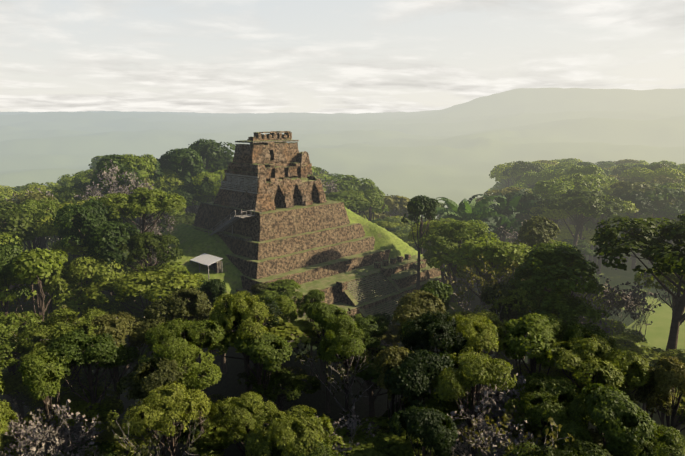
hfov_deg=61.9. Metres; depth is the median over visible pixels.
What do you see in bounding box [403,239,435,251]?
tree
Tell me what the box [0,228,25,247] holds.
tree
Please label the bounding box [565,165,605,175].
tree
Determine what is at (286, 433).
tree
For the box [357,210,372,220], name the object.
tree
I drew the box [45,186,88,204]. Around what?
tree
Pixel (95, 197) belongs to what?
tree
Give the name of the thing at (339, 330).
tree
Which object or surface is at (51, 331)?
tree
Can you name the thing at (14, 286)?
tree
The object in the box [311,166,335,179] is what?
tree
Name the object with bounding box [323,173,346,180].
tree
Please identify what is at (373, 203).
tree
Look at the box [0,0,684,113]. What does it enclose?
sky
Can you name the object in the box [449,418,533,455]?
tree
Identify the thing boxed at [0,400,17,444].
tree
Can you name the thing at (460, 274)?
tree
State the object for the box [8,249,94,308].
tree
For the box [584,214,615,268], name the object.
tree
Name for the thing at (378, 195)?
tree
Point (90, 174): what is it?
tree
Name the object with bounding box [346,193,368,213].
tree
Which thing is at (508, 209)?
tree
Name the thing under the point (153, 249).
tree
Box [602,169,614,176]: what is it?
tree
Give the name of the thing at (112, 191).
tree
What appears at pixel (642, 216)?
tree
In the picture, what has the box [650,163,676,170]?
tree
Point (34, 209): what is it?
tree
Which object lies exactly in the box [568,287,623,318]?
tree
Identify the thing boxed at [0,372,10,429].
tree
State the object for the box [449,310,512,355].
tree
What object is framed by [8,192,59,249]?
tree
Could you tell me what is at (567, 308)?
tree
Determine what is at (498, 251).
tree
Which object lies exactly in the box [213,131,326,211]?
castillo temple
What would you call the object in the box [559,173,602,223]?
tree
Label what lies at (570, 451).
tree
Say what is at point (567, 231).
tree
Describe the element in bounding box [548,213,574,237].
tree
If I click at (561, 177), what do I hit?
tree
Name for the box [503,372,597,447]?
tree
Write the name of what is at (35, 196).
tree
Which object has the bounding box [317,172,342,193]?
tree
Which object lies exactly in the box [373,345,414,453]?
tree
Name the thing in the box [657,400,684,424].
tree
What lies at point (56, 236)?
tree
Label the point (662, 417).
tree
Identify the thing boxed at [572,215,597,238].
tree
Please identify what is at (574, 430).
tree
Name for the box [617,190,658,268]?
tree
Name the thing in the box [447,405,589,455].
tree
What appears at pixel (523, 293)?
tree
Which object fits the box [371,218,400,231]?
tree
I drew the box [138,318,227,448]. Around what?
tree
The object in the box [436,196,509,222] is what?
tree
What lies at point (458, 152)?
terrain ground
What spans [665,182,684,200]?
tree
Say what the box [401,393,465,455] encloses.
tree
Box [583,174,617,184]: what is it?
tree
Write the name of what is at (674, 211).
tree
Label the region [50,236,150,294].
tree
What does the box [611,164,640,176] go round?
tree
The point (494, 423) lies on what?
tree
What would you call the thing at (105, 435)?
tree
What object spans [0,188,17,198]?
tree
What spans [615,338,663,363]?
tree
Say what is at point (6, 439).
tree
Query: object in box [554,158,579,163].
tree
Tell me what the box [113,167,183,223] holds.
tree
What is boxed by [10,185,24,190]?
tree
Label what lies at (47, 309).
tree
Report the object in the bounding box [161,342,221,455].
tree
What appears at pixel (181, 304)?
tree
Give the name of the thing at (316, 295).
tree
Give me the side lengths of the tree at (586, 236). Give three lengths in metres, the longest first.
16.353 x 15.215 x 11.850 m
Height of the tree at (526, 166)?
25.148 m
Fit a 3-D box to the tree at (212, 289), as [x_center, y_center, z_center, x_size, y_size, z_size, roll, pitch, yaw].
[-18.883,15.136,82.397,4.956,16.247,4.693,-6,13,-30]
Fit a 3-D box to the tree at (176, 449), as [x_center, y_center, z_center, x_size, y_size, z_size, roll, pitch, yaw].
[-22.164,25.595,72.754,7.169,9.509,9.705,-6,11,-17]
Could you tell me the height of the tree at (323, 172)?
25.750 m
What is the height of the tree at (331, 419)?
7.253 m
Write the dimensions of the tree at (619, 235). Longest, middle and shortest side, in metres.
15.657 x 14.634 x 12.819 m
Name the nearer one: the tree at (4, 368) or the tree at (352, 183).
the tree at (4, 368)
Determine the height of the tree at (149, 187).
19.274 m
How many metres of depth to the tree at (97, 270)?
81.84 m
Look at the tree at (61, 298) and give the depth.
81.62 m
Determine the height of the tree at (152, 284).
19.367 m
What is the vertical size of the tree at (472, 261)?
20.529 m
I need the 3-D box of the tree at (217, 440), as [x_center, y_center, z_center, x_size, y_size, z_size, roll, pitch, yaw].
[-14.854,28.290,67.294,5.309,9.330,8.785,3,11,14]
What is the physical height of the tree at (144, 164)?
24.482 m
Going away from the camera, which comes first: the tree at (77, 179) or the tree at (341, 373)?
the tree at (341, 373)
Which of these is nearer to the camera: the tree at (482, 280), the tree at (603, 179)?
the tree at (482, 280)
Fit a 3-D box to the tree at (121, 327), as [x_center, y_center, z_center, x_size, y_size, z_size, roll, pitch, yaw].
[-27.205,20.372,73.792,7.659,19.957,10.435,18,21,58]
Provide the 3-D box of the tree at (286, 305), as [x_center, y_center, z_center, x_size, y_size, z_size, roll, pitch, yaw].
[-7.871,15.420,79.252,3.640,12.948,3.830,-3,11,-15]
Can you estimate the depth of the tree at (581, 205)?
144.10 m
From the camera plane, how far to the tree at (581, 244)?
149.50 m
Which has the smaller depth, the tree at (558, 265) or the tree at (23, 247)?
the tree at (558, 265)
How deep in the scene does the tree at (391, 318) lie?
86.51 m
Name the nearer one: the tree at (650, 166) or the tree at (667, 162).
the tree at (650, 166)
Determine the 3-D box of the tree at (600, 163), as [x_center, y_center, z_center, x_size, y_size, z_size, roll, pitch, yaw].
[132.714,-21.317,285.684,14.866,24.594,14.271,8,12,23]
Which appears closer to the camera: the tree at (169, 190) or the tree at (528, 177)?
the tree at (169, 190)
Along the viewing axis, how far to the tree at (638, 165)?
230.56 m
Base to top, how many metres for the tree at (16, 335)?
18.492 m
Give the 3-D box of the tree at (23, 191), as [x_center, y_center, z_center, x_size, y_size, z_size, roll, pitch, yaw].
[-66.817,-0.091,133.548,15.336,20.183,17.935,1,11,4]
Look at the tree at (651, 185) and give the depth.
173.87 m
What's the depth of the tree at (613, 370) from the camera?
64.03 m
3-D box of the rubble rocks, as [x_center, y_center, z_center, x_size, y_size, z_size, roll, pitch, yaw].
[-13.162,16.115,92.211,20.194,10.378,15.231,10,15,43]
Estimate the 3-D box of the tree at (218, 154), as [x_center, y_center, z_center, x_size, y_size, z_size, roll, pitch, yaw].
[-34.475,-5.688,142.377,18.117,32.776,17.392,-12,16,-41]
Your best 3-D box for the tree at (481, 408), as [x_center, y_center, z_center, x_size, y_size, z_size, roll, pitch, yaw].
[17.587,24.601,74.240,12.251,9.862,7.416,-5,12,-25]
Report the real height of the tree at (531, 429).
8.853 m
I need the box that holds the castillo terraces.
[187,200,452,340]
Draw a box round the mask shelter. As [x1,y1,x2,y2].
[190,253,222,279]
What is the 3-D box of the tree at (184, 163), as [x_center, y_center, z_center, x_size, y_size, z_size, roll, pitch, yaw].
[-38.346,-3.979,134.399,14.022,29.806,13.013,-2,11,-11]
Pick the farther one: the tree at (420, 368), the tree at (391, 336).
the tree at (391, 336)
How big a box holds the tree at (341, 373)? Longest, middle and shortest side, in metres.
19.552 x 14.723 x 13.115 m
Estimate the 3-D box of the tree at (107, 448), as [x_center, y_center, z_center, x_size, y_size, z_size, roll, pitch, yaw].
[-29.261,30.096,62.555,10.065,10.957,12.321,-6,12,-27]
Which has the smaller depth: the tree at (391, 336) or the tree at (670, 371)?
the tree at (670, 371)
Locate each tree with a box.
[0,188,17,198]
[0,193,8,199]
[0,194,51,240]
[0,197,60,251]
[0,200,48,242]
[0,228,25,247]
[0,243,29,410]
[0,248,67,408]
[0,281,49,313]
[0,284,20,306]
[0,299,59,325]
[0,305,95,429]
[0,311,50,449]
[0,353,23,401]
[0,361,21,416]
[0,361,82,453]
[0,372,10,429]
[0,396,27,425]
[0,399,100,455]
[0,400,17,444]
[0,421,43,455]
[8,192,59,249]
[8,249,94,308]
[9,386,41,429]
[9,447,35,455]
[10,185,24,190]
[13,185,48,194]
[15,192,57,249]
[16,307,109,452]
[17,182,60,191]
[17,349,70,445]
[21,293,80,319]
[22,241,38,251]
[22,380,123,446]
[24,187,58,243]
[30,280,118,388]
[30,452,68,455]
[33,201,107,261]
[38,195,127,258]
[39,406,103,455]
[41,256,125,372]
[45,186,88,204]
[46,328,139,442]
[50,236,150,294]
[52,199,139,293]
[53,439,118,455]
[55,181,111,202]
[57,169,93,187]
[61,183,77,187]
[64,173,89,184]
[67,250,105,294]
[72,159,153,200]
[72,294,166,371]
[78,266,204,324]
[80,230,134,317]
[81,179,136,220]
[81,196,148,222]
[85,401,212,455]
[86,312,162,421]
[88,154,144,228]
[88,155,105,169]
[88,168,101,178]
[92,418,176,455]
[94,315,152,400]
[96,337,128,402]
[98,187,186,296]
[107,232,182,271]
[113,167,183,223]
[116,357,193,455]
[117,158,163,192]
[118,154,157,232]
[121,218,135,224]
[121,259,147,274]
[121,381,210,455]
[128,339,206,366]
[133,232,172,263]
[135,220,167,233]
[136,213,176,264]
[137,288,211,345]
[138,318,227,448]
[141,207,185,233]
[141,208,172,228]
[145,397,178,453]
[146,262,189,319]
[154,148,206,187]
[154,185,197,211]
[156,212,195,231]
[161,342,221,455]
[164,176,220,215]
[165,408,216,455]
[167,176,215,224]
[176,296,263,374]
[182,394,250,452]
[188,139,234,203]
[188,280,207,362]
[191,170,225,199]
[191,422,237,455]
[195,279,226,380]
[195,307,317,392]
[204,155,231,173]
[208,391,276,455]
[209,291,276,418]
[223,329,292,426]
[224,293,283,395]
[237,362,321,411]
[244,405,343,455]
[250,283,275,324]
[252,414,334,455]
[255,279,302,302]
[274,295,297,365]
[285,440,344,455]
[294,308,382,434]
[296,289,324,375]
[297,302,349,413]
[301,318,328,382]
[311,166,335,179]
[312,406,374,455]
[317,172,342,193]
[317,314,367,435]
[318,415,342,437]
[319,169,332,175]
[322,345,391,434]
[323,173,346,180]
[324,192,374,210]
[325,175,378,192]
[325,416,436,455]
[342,190,381,215]
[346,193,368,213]
[353,320,411,404]
[354,315,388,415]
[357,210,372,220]
[360,194,408,219]
[361,189,388,220]
[361,195,409,218]
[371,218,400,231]
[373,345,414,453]
[374,313,390,345]
[375,221,395,229]
[376,401,409,429]
[381,217,415,231]
[384,349,454,443]
[388,406,457,455]
[390,311,449,346]
[391,216,412,233]
[391,229,412,243]
[391,290,445,352]
[395,198,415,220]
[400,311,484,451]
[401,195,438,289]
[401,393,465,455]
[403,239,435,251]
[407,220,461,283]
[408,202,449,222]
[418,218,498,301]
[420,280,452,393]
[422,249,450,301]
[429,236,531,353]
[430,352,516,455]
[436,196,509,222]
[436,315,511,455]
[437,194,479,220]
[440,264,491,308]
[444,253,524,314]
[447,302,465,311]
[447,368,536,455]
[447,380,510,453]
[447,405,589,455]
[449,286,475,302]
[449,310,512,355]
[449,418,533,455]
[454,261,524,310]
[457,245,523,352]
[462,286,547,383]
[469,211,526,241]
[473,187,532,204]
[473,189,543,241]
[475,304,566,367]
[480,281,524,379]
[481,398,511,444]
[485,283,543,360]
[485,402,561,448]
[488,343,518,380]
[489,161,519,186]
[490,214,541,236]
[491,356,527,383]
[493,178,511,189]
[497,191,547,220]
[500,167,525,183]
[500,219,526,248]
[502,161,543,179]
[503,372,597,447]
[503,441,579,455]
[504,313,569,453]
[509,184,527,188]
[509,242,604,363]
[509,359,637,442]
[514,216,559,248]
[515,171,546,186]
[515,175,534,186]
[516,290,610,414]
[518,439,612,455]
[521,239,565,253]
[522,202,570,220]
[525,316,652,362]
[527,179,574,195]
[532,162,555,169]
[534,332,649,426]
[537,160,556,165]
[538,169,566,180]
[538,366,633,423]
[541,189,626,246]
[541,421,596,455]
[544,162,577,169]
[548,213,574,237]
[550,166,567,171]
[550,174,575,180]
[551,191,566,239]
[551,230,603,259]
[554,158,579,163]
[555,321,622,417]
[557,224,595,236]
[558,190,610,239]
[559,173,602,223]
[561,239,598,257]
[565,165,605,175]
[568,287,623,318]
[569,273,634,336]
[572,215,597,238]
[574,197,638,273]
[576,162,592,166]
[579,383,657,455]
[580,318,647,343]
[580,420,610,451]
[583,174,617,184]
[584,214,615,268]
[584,225,628,266]
[585,354,651,392]
[586,272,682,345]
[590,214,684,406]
[592,186,608,259]
[594,430,649,455]
[595,161,614,165]
[599,162,616,168]
[599,181,622,194]
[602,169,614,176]
[609,175,626,181]
[609,180,677,262]
[611,159,639,164]
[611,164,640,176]
[611,424,684,455]
[613,211,651,261]
[615,215,634,263]
[615,248,635,269]
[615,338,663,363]
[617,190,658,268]
[619,167,652,178]
[624,176,644,181]
[624,347,684,435]
[626,164,645,167]
[629,365,677,417]
[633,265,684,350]
[636,183,682,253]
[640,186,684,264]
[642,163,682,170]
[643,167,684,181]
[646,356,684,434]
[647,175,681,240]
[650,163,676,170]
[650,200,684,242]
[656,387,684,434]
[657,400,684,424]
[660,160,679,168]
[660,349,684,360]
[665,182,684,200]
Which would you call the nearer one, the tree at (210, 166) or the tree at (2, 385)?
the tree at (2, 385)
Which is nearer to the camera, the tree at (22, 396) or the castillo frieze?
the tree at (22, 396)
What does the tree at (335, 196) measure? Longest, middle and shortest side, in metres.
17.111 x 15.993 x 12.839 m
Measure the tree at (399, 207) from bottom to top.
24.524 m
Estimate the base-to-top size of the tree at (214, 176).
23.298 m
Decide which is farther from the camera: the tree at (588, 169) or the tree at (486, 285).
the tree at (588, 169)
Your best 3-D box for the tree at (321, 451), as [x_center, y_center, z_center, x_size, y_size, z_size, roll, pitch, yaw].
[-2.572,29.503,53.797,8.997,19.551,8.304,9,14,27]
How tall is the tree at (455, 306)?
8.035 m
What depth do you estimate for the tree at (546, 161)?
244.71 m
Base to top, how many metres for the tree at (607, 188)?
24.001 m
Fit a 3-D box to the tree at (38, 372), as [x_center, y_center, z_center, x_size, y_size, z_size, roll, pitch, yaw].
[-33.395,23.454,65.794,5.140,19.698,8.673,-2,11,-11]
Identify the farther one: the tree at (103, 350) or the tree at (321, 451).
the tree at (103, 350)
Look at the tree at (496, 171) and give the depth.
235.45 m
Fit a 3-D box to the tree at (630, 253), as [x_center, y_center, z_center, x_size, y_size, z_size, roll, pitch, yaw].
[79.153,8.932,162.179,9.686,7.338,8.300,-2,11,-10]
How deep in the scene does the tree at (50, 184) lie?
148.82 m
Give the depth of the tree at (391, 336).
79.51 m
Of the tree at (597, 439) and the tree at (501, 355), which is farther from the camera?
the tree at (501, 355)
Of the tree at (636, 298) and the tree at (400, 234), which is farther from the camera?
the tree at (400, 234)
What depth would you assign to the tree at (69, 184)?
125.36 m
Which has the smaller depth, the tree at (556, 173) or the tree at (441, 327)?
the tree at (441, 327)
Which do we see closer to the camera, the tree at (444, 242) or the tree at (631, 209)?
the tree at (444, 242)
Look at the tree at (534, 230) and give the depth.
103.84 m
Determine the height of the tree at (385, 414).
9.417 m
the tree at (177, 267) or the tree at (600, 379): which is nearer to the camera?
the tree at (600, 379)
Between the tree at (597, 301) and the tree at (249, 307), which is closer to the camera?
the tree at (249, 307)
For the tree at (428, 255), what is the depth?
106.08 m
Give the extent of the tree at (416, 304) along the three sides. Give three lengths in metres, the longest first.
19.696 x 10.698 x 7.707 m
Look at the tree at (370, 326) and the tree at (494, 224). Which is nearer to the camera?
the tree at (370, 326)
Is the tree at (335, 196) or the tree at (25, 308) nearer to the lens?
the tree at (25, 308)
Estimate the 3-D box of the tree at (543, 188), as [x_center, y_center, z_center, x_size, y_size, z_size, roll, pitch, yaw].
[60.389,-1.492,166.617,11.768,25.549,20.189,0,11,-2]
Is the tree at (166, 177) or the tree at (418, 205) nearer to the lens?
the tree at (418, 205)
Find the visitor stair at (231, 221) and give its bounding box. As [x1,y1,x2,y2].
[208,210,254,235]
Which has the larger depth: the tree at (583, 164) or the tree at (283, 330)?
the tree at (583, 164)
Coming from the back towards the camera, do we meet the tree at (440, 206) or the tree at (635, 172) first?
the tree at (635, 172)
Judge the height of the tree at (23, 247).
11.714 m
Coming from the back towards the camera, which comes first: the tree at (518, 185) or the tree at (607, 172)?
the tree at (607, 172)
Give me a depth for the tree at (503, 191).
178.37 m
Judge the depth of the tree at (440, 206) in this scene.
158.19 m
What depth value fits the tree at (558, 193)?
152.76 m
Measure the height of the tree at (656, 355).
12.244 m
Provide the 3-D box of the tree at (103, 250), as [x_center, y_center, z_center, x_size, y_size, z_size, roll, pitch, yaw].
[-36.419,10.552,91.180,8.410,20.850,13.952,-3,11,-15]
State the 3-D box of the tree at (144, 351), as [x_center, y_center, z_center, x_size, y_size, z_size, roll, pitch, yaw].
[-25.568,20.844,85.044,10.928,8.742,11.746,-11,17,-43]
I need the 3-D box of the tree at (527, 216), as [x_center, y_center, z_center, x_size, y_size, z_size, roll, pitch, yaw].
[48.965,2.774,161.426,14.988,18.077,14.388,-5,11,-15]
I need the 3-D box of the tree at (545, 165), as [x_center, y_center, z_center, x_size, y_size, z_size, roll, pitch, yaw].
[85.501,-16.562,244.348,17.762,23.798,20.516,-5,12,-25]
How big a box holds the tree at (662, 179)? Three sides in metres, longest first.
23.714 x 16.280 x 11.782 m
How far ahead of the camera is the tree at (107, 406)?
68.20 m
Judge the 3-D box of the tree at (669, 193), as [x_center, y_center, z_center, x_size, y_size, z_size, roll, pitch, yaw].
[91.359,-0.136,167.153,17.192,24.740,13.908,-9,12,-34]
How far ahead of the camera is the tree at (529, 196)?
153.22 m
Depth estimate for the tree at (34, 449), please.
52.95 m
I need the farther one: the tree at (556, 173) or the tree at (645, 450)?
the tree at (556, 173)
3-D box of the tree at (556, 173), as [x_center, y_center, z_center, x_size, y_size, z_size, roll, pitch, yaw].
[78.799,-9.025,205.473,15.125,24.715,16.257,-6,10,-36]
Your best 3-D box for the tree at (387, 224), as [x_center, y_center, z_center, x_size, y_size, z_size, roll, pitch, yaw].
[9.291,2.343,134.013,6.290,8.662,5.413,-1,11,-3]
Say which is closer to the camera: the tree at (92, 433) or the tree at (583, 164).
the tree at (92, 433)
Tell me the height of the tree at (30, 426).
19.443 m
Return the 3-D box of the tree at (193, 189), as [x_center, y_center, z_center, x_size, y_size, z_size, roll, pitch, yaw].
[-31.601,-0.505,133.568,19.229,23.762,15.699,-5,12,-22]
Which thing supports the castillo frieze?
attached to the castillo temple
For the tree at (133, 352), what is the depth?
80.47 m
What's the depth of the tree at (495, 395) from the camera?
63.52 m
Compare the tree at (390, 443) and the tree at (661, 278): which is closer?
the tree at (390, 443)
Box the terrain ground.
[0,88,684,455]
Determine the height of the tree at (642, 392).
16.131 m
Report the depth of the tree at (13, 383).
69.77 m
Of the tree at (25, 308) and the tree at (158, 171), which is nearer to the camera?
the tree at (25, 308)
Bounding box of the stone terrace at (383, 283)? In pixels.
[336,253,446,345]
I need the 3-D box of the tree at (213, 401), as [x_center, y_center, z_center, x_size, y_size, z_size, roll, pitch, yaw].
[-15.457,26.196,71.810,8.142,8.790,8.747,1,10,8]
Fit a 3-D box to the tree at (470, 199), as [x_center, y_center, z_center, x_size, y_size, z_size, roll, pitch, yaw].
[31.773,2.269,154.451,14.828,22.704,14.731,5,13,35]
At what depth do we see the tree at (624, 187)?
163.89 m
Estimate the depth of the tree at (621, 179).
205.58 m
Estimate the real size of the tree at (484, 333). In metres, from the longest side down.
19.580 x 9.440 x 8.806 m
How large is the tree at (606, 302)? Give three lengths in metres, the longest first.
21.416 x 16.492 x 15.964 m
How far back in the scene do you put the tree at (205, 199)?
130.44 m
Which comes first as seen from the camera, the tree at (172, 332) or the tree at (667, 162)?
the tree at (172, 332)
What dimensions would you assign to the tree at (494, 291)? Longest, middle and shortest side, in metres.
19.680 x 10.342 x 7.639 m
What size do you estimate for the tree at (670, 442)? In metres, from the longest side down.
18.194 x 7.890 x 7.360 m
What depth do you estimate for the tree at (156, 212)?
114.46 m
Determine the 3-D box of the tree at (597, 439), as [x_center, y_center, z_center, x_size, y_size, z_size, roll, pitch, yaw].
[29.697,27.705,65.730,10.364,9.605,7.655,1,13,4]
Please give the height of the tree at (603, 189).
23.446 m
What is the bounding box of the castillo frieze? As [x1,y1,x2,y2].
[219,173,258,193]
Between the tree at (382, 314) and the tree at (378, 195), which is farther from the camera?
the tree at (378, 195)
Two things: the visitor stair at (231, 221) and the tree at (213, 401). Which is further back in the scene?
the visitor stair at (231, 221)
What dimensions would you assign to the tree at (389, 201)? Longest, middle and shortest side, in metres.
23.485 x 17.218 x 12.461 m
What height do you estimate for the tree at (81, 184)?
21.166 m
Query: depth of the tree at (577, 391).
67.23 m
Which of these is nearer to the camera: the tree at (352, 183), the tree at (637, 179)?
the tree at (352, 183)
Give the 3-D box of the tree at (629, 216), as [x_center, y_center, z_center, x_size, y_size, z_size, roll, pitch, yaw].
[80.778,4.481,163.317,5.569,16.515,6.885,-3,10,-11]
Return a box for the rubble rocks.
[249,311,305,363]
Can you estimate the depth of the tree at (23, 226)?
89.64 m
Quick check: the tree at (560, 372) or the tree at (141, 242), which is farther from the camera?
the tree at (141, 242)
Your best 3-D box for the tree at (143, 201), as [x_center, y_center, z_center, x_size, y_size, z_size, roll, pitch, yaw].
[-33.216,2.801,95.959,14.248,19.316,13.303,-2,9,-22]
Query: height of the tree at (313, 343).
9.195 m
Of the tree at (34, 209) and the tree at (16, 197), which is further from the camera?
the tree at (16, 197)
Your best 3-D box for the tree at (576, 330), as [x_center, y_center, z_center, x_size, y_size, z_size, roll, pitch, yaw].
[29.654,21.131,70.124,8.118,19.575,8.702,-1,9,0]
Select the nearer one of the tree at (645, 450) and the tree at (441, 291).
the tree at (645, 450)
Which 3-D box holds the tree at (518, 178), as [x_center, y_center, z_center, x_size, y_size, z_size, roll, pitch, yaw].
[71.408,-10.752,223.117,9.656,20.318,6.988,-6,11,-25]
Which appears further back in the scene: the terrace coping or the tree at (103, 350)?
the terrace coping
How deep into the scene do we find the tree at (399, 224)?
147.91 m
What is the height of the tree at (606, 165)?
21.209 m
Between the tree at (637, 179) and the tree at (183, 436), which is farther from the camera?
the tree at (637, 179)
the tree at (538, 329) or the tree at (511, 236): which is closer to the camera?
the tree at (538, 329)
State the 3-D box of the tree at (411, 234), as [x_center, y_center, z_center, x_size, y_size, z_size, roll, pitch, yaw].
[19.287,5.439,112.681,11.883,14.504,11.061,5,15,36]
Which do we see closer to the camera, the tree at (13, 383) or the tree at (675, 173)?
the tree at (13, 383)
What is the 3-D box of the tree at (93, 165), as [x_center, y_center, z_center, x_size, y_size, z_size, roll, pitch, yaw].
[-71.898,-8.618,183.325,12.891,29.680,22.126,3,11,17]
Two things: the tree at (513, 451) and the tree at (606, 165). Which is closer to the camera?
the tree at (513, 451)
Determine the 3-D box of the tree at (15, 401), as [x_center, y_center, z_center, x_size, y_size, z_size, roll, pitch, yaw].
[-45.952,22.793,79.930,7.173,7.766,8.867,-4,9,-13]
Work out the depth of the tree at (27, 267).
77.03 m
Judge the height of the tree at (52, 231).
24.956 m
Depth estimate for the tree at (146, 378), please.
63.38 m
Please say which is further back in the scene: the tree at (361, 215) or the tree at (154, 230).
the tree at (361, 215)
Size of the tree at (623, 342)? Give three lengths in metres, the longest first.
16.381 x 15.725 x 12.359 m
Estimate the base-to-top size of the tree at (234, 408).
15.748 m
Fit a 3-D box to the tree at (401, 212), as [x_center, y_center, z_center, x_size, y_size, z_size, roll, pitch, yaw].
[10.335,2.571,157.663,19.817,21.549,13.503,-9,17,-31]
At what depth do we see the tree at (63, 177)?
132.58 m
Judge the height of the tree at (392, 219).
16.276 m
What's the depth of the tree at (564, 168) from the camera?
213.54 m
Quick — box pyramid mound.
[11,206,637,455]
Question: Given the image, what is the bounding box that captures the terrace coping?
[200,202,261,240]
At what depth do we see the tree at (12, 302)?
80.03 m
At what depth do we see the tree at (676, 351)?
75.11 m
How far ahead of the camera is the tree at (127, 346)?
83.81 m
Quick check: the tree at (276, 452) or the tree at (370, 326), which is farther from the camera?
the tree at (370, 326)
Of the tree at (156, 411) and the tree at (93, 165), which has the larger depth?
the tree at (93, 165)
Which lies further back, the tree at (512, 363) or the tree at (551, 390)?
the tree at (512, 363)
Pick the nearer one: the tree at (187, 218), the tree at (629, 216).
the tree at (187, 218)
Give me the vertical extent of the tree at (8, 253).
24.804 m
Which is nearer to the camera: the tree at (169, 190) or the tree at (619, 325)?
the tree at (619, 325)
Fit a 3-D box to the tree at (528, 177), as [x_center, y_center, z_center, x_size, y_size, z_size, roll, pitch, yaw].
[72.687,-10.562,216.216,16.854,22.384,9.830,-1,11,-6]

